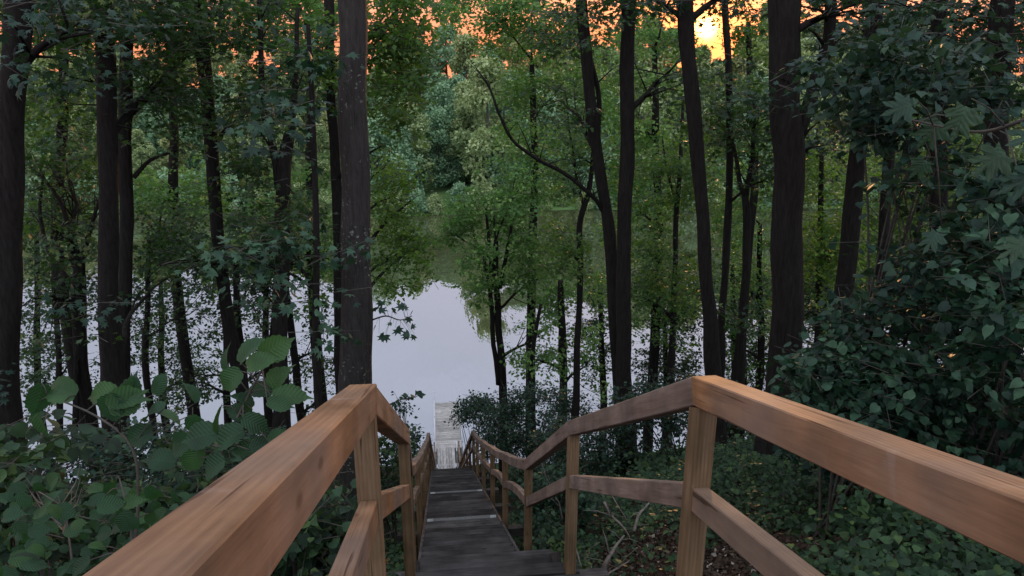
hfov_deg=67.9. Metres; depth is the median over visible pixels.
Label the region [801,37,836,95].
lakeside tree
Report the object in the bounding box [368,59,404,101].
lakeside tree
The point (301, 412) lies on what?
tree
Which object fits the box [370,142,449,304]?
tree
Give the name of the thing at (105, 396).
hazel bush
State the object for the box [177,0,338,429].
tree
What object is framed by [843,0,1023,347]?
tree
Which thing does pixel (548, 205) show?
lakeside bush
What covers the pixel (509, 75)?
lakeside tree
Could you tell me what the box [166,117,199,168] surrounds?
lakeside tree
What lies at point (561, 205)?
lakeside bush
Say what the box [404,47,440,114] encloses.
lakeside tree
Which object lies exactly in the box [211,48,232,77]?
lakeside tree
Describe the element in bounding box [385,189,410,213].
lakeside bush
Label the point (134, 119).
lakeside tree
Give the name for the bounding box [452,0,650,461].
tree
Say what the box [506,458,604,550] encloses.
leafy bush
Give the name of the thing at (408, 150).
lakeside tree
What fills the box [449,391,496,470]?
leafy bush
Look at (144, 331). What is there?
tree
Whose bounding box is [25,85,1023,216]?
bank
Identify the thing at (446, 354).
lake
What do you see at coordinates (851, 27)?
lakeside tree
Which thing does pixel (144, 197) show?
lakeside bush
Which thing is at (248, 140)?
lakeside tree
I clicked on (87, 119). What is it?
lakeside tree
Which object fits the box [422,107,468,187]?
lakeside tree
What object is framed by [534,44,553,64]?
lakeside tree
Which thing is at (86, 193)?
lakeside bush
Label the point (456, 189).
lakeside bush
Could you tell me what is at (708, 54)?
lakeside tree
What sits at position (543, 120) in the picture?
lakeside tree
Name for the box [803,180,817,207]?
lakeside bush
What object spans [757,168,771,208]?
lakeside bush
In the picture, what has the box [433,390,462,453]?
wooden dock
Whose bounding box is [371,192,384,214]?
lakeside bush
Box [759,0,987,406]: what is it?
tree
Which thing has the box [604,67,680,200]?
lakeside tree
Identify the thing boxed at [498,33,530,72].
lakeside tree
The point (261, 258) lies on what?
tree
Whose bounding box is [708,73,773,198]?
lakeside tree
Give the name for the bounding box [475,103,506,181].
lakeside tree
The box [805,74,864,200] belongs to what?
lakeside tree
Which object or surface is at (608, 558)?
dead branch
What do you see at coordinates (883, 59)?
tree
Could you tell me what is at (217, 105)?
lakeside tree
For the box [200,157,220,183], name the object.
lakeside tree
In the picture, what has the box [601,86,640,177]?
lakeside tree
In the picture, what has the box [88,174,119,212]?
lakeside bush
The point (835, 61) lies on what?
lakeside tree
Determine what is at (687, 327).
tree
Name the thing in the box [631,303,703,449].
tree
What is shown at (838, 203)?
lakeside bush
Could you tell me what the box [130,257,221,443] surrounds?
tree
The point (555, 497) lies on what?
dead branch
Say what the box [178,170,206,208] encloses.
lakeside bush
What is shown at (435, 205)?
lakeside bush
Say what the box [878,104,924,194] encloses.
lakeside tree
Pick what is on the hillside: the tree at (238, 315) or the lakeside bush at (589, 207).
the tree at (238, 315)
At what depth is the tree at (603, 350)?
29.52 m
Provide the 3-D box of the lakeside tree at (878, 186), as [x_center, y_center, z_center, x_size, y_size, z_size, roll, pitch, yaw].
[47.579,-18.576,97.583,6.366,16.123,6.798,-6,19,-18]
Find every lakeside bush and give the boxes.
[24,174,45,214]
[74,179,95,211]
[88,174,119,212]
[134,185,153,209]
[157,167,187,207]
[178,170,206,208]
[221,173,248,214]
[250,186,272,212]
[319,189,331,216]
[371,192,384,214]
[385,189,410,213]
[407,188,430,214]
[426,192,446,215]
[445,181,470,208]
[467,178,496,210]
[494,179,512,206]
[512,178,529,207]
[530,177,558,209]
[558,183,571,206]
[575,192,593,209]
[587,169,617,208]
[633,177,654,210]
[681,171,715,211]
[708,179,725,208]
[732,175,749,208]
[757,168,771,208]
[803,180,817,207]
[824,183,836,205]
[832,169,845,206]
[863,181,878,205]
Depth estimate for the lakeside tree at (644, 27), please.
128.43 m
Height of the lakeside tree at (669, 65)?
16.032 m
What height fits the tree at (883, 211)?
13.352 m
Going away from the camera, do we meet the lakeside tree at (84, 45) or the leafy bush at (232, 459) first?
the leafy bush at (232, 459)
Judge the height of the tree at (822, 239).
10.175 m
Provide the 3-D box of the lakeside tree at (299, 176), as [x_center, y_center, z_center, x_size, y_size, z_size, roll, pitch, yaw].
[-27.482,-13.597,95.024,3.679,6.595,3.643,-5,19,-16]
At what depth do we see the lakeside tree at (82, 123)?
119.35 m
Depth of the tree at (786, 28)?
9.65 m
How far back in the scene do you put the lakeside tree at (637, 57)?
114.33 m
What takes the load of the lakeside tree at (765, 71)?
on the bank
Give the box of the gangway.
[435,441,457,468]
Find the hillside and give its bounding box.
[91,437,1022,575]
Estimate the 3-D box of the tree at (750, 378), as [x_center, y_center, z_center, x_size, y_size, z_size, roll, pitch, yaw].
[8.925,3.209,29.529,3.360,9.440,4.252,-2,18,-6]
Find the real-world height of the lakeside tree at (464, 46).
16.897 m
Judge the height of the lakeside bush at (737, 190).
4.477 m
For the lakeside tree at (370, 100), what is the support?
on the bank
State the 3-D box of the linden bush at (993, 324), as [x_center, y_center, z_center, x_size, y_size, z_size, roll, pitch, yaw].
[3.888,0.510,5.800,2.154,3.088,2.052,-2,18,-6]
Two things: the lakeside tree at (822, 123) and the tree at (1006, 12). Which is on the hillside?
the tree at (1006, 12)
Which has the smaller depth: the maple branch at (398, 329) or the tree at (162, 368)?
the maple branch at (398, 329)
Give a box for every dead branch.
[541,463,562,519]
[576,542,598,566]
[583,494,648,537]
[586,547,636,574]
[601,530,637,567]
[603,496,627,522]
[630,501,649,531]
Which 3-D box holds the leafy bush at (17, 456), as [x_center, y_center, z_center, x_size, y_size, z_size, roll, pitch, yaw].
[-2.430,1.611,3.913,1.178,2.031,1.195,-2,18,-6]
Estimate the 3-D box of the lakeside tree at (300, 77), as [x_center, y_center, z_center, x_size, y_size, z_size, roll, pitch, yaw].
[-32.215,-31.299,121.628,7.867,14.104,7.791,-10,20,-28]
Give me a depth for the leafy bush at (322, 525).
4.66 m
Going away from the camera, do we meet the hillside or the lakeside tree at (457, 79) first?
the hillside
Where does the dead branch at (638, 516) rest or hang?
on the hillside
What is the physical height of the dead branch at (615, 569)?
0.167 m
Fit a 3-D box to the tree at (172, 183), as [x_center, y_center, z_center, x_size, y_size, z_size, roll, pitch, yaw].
[-9.142,-0.090,22.270,3.837,15.469,4.278,-2,18,-6]
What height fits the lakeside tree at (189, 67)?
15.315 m
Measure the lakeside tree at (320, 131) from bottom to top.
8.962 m
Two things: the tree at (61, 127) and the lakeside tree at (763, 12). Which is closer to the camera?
the tree at (61, 127)
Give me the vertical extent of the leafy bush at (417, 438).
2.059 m
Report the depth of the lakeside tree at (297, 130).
105.80 m
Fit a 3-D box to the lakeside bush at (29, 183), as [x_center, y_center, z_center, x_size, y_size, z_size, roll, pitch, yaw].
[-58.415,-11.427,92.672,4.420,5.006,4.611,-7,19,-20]
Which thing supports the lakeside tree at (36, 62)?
on the bank
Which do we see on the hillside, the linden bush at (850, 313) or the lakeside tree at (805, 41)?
the linden bush at (850, 313)
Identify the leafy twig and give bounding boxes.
[390,390,425,406]
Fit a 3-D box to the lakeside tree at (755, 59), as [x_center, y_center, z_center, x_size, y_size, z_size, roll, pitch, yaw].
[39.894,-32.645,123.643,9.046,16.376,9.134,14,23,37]
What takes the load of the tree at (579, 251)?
on the hillside
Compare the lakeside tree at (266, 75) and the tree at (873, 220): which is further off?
the lakeside tree at (266, 75)
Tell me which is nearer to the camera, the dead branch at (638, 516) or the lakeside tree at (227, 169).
the dead branch at (638, 516)
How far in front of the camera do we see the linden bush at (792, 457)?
7.96 m
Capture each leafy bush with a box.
[0,406,130,575]
[0,407,338,575]
[1,416,252,532]
[163,458,357,575]
[167,420,335,495]
[270,472,394,575]
[378,423,427,546]
[379,421,432,479]
[391,391,419,477]
[443,388,526,483]
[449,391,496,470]
[472,379,599,479]
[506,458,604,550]
[521,403,652,476]
[532,517,591,568]
[597,364,747,464]
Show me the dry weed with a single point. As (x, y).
(66, 525)
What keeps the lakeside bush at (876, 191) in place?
on the bank
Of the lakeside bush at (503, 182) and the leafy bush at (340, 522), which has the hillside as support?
the leafy bush at (340, 522)
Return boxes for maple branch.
[370,300,416,342]
[880,32,1023,314]
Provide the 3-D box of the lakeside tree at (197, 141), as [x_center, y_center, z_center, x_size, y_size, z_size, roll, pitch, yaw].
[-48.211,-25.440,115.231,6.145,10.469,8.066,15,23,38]
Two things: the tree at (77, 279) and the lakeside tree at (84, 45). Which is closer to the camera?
the tree at (77, 279)
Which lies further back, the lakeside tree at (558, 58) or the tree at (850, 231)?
the lakeside tree at (558, 58)
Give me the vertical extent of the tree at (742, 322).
8.122 m
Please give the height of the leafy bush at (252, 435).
1.944 m
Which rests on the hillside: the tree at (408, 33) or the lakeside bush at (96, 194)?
the tree at (408, 33)
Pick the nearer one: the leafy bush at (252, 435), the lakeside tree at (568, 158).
the leafy bush at (252, 435)
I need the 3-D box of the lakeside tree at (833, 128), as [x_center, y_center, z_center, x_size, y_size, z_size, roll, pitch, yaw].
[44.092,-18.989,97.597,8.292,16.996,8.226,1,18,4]
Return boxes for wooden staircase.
[83,375,1023,575]
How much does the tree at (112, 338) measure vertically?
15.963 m
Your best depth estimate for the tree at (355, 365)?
8.46 m
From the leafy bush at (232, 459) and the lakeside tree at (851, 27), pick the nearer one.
the leafy bush at (232, 459)
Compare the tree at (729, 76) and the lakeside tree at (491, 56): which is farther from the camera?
the lakeside tree at (491, 56)
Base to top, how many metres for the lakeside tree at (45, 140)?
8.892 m
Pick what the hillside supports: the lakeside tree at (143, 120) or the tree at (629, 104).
the tree at (629, 104)
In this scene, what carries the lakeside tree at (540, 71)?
on the bank
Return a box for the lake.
[20,204,993,482]
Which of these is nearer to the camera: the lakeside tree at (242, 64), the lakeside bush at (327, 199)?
the lakeside bush at (327, 199)
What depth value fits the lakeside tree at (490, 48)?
128.33 m
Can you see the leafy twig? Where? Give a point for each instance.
(420, 394)
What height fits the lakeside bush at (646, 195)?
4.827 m
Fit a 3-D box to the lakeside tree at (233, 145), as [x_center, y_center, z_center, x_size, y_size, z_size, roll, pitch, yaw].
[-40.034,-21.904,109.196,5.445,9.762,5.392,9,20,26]
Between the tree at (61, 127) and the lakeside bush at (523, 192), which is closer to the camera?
the tree at (61, 127)
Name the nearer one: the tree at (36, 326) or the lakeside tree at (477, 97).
the tree at (36, 326)
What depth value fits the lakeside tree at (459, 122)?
100.63 m
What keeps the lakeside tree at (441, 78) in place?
on the bank
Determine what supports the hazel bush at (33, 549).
on the hillside
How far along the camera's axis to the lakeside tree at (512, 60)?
122.46 m
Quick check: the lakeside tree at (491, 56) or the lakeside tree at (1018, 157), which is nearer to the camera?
the lakeside tree at (1018, 157)
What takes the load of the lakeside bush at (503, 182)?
on the bank
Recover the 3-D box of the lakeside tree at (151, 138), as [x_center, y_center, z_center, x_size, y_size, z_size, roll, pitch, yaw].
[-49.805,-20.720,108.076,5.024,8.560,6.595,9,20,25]
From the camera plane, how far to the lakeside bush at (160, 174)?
92.29 m
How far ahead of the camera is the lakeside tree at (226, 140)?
102.22 m
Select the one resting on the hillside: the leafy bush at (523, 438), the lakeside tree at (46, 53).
the leafy bush at (523, 438)
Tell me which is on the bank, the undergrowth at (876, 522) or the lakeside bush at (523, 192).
the lakeside bush at (523, 192)
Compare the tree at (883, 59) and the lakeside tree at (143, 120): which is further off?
the lakeside tree at (143, 120)
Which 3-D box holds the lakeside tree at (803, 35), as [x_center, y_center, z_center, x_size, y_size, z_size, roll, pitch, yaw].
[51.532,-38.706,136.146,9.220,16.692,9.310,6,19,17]
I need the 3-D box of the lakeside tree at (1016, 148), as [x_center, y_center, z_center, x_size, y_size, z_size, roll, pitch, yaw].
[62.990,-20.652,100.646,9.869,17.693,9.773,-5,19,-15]
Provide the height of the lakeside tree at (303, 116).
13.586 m
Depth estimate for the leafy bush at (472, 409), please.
20.56 m
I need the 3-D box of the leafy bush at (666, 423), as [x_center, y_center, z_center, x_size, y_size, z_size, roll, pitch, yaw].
[3.126,2.549,14.384,3.174,1.993,2.148,-2,18,-6]
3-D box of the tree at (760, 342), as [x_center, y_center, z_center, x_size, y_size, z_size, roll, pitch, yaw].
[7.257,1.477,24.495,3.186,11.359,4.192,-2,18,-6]
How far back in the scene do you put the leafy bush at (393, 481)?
10.72 m
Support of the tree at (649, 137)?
on the hillside
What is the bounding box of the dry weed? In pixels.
[25,463,81,558]
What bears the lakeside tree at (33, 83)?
on the bank
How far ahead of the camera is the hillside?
8.85 m
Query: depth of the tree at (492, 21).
24.46 m
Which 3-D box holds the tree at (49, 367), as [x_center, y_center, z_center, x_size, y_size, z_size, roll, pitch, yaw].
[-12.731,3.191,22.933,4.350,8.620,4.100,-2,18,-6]
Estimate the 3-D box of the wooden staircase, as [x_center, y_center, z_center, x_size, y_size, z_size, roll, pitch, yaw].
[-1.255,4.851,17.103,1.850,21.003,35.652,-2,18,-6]
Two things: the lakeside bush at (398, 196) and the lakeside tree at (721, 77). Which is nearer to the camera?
the lakeside bush at (398, 196)
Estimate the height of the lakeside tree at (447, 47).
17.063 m
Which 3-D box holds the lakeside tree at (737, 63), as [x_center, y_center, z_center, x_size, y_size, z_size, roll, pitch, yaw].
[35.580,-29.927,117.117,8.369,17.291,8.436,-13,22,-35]
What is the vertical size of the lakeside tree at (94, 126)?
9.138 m
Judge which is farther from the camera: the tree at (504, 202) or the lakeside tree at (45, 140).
the lakeside tree at (45, 140)
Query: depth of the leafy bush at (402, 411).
18.33 m
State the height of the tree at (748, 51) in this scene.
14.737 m
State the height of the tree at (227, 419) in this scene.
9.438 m
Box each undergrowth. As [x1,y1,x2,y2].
[24,435,1023,575]
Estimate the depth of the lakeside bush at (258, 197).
92.24 m
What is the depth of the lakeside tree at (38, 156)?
100.11 m
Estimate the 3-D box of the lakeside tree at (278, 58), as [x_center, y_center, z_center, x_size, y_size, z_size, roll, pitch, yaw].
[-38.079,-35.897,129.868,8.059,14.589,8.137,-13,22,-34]
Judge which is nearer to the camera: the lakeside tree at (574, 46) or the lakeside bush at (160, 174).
the lakeside bush at (160, 174)
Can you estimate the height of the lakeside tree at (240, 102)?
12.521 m
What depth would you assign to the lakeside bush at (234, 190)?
91.81 m
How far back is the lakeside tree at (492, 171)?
93.40 m
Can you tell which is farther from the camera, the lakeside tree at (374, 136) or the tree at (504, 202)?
the lakeside tree at (374, 136)
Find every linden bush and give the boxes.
[766,248,1023,473]
[768,331,979,540]
[771,375,1021,485]
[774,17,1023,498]
[828,141,1023,506]
[863,149,1023,478]
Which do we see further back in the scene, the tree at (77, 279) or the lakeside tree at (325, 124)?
the lakeside tree at (325, 124)
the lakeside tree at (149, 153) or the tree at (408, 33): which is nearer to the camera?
the tree at (408, 33)
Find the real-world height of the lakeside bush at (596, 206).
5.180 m
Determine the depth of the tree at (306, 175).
20.11 m
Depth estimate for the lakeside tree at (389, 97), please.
104.42 m
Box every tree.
[0,0,186,474]
[0,0,232,510]
[0,4,151,481]
[20,122,152,481]
[20,217,99,465]
[20,258,156,407]
[24,110,54,161]
[24,136,40,179]
[25,9,243,427]
[26,58,56,123]
[26,60,56,147]
[36,46,70,96]
[53,104,83,154]
[66,131,88,181]
[69,44,94,110]
[69,55,95,126]
[70,56,95,138]
[90,123,96,154]
[93,64,151,129]
[93,198,251,444]
[114,0,307,435]
[118,15,254,416]
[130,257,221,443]
[131,128,157,180]
[132,76,168,152]
[132,146,154,187]
[141,258,333,424]
[142,145,165,176]
[144,113,168,163]
[146,261,271,407]
[155,127,192,173]
[161,19,374,409]
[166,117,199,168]
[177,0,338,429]
[178,90,203,150]
[181,46,197,122]
[196,74,242,152]
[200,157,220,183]
[202,193,301,343]
[203,124,240,176]
[210,0,341,403]
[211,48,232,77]
[213,49,241,91]
[218,102,250,157]
[220,161,236,179]
[229,218,335,421]
[230,75,265,147]
[233,51,258,91]
[237,115,269,185]
[239,271,291,435]
[247,139,270,191]
[254,67,284,121]
[260,116,278,160]
[268,75,296,137]
[268,125,304,182]
[271,34,293,76]
[275,0,446,393]
[290,73,337,149]
[291,157,304,187]
[293,115,305,171]
[298,52,336,112]
[316,123,330,185]
[317,112,329,160]
[336,0,372,535]
[337,82,375,128]
[367,112,418,204]
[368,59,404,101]
[368,96,409,167]
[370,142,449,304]
[373,122,430,199]
[397,102,434,188]
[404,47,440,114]
[415,72,459,150]
[419,80,461,166]
[421,23,469,91]
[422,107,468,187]
[428,0,705,471]
[432,146,580,471]
[441,79,488,145]
[444,103,484,183]
[446,72,472,119]
[448,32,490,107]
[450,57,530,194]
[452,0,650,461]
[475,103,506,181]
[478,43,506,71]
[479,49,503,106]
[480,68,518,117]
[484,94,553,193]
[491,89,568,191]
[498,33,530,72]
[499,275,612,467]
[499,303,572,444]
[508,33,546,75]
[516,96,619,419]
[524,68,555,98]
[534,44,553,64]
[540,38,580,101]
[545,99,607,195]
[551,78,582,119]
[561,13,581,69]
[567,269,641,461]
[568,89,642,201]
[581,1,711,456]
[583,45,619,95]
[587,0,714,476]
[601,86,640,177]
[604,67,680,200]
[615,46,645,86]
[617,0,767,450]
[631,96,737,453]
[631,248,805,379]
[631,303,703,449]
[635,14,665,72]
[640,26,677,87]
[652,0,817,377]
[658,26,680,105]
[661,64,724,181]
[679,0,805,437]
[679,87,832,442]
[693,157,773,435]
[695,43,714,119]
[698,250,771,439]
[704,95,770,186]
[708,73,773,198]
[713,57,735,79]
[715,65,732,89]
[718,0,973,465]
[719,37,768,87]
[734,36,765,87]
[741,63,768,150]
[755,18,768,67]
[756,2,767,36]
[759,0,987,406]
[760,120,894,406]
[769,49,831,179]
[801,31,810,38]
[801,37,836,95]
[802,0,966,381]
[802,217,875,377]
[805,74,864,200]
[808,15,844,64]
[818,36,846,74]
[824,103,1022,361]
[827,112,882,181]
[834,23,863,59]
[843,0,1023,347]
[845,0,1023,358]
[874,98,901,193]
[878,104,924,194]
[961,66,1023,178]
[971,93,1023,160]
[1011,111,1023,130]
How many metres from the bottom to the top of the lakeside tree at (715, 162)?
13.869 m
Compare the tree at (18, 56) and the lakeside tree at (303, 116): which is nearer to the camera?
the tree at (18, 56)
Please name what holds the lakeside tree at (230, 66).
on the bank
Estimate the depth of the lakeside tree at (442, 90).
105.12 m
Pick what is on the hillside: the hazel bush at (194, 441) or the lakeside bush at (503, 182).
the hazel bush at (194, 441)
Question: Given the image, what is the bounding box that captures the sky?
[0,0,1023,86]
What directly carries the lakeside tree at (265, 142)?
on the bank
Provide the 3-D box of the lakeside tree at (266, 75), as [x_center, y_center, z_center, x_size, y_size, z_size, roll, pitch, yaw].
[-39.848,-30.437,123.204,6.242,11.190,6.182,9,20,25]
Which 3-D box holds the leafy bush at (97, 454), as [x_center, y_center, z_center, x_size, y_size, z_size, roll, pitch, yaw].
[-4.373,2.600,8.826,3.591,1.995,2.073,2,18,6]
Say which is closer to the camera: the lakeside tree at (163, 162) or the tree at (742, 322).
the tree at (742, 322)
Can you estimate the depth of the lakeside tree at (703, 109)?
93.99 m
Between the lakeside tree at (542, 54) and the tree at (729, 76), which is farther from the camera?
the lakeside tree at (542, 54)
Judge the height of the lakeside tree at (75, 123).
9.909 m
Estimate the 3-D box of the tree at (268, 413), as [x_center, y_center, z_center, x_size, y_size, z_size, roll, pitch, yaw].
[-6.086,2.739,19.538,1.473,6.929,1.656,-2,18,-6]
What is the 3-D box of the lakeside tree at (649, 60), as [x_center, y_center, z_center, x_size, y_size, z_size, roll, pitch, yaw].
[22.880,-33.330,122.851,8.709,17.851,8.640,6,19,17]
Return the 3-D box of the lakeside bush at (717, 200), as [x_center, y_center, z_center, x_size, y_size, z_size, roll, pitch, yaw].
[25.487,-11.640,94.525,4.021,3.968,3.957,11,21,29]
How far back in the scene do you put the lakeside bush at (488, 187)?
92.66 m
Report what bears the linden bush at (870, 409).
on the hillside
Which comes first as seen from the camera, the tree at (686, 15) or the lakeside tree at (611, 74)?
the tree at (686, 15)
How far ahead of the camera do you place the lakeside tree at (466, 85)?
102.99 m
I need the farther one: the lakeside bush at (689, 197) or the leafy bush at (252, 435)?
the lakeside bush at (689, 197)
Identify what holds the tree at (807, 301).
on the hillside
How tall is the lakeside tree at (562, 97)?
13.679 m
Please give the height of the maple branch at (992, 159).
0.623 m
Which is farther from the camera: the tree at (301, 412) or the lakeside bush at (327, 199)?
the lakeside bush at (327, 199)
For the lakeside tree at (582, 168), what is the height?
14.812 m
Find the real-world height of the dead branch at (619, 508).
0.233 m
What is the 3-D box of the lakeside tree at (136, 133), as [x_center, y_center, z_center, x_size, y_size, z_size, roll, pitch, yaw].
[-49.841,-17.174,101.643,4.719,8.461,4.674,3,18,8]
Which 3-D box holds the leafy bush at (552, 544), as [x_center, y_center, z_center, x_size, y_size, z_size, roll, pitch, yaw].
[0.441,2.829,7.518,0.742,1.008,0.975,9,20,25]
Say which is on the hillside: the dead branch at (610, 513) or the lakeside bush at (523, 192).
the dead branch at (610, 513)
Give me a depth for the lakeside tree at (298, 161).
99.51 m
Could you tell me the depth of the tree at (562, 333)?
23.69 m
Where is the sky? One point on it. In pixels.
(710, 37)
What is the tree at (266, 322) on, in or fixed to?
on the hillside
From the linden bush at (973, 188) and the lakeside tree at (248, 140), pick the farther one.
the lakeside tree at (248, 140)
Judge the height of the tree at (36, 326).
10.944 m
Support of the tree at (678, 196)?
on the hillside
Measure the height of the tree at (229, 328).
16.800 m
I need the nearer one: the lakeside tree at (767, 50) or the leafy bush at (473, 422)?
the leafy bush at (473, 422)
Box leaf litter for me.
[516,464,961,575]
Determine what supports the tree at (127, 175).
on the hillside
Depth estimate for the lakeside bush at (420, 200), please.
91.80 m
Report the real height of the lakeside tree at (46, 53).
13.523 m
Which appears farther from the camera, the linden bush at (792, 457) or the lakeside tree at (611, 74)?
the lakeside tree at (611, 74)
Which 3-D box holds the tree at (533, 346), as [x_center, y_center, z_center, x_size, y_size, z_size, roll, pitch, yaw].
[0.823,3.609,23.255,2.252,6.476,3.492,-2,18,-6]
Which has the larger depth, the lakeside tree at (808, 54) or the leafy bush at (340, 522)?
the lakeside tree at (808, 54)
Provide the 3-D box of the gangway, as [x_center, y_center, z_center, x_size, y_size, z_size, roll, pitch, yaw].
[-3.176,8.177,36.793,1.060,1.508,3.300,-2,18,-6]
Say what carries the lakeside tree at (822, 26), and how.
on the bank
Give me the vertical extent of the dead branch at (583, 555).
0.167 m
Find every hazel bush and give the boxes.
[0,469,190,575]
[24,370,224,537]
[110,335,313,483]
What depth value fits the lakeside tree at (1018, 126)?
101.48 m
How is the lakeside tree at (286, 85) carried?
on the bank
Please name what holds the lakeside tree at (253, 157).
on the bank
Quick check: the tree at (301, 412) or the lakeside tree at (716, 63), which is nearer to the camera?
the tree at (301, 412)
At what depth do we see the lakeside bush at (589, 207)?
94.98 m
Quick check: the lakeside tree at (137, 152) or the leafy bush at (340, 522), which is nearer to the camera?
the leafy bush at (340, 522)
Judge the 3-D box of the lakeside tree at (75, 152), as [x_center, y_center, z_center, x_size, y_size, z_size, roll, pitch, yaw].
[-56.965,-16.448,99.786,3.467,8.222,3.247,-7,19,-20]
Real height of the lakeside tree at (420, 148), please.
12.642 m
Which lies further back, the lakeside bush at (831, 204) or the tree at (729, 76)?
the lakeside bush at (831, 204)
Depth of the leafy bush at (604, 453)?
14.63 m

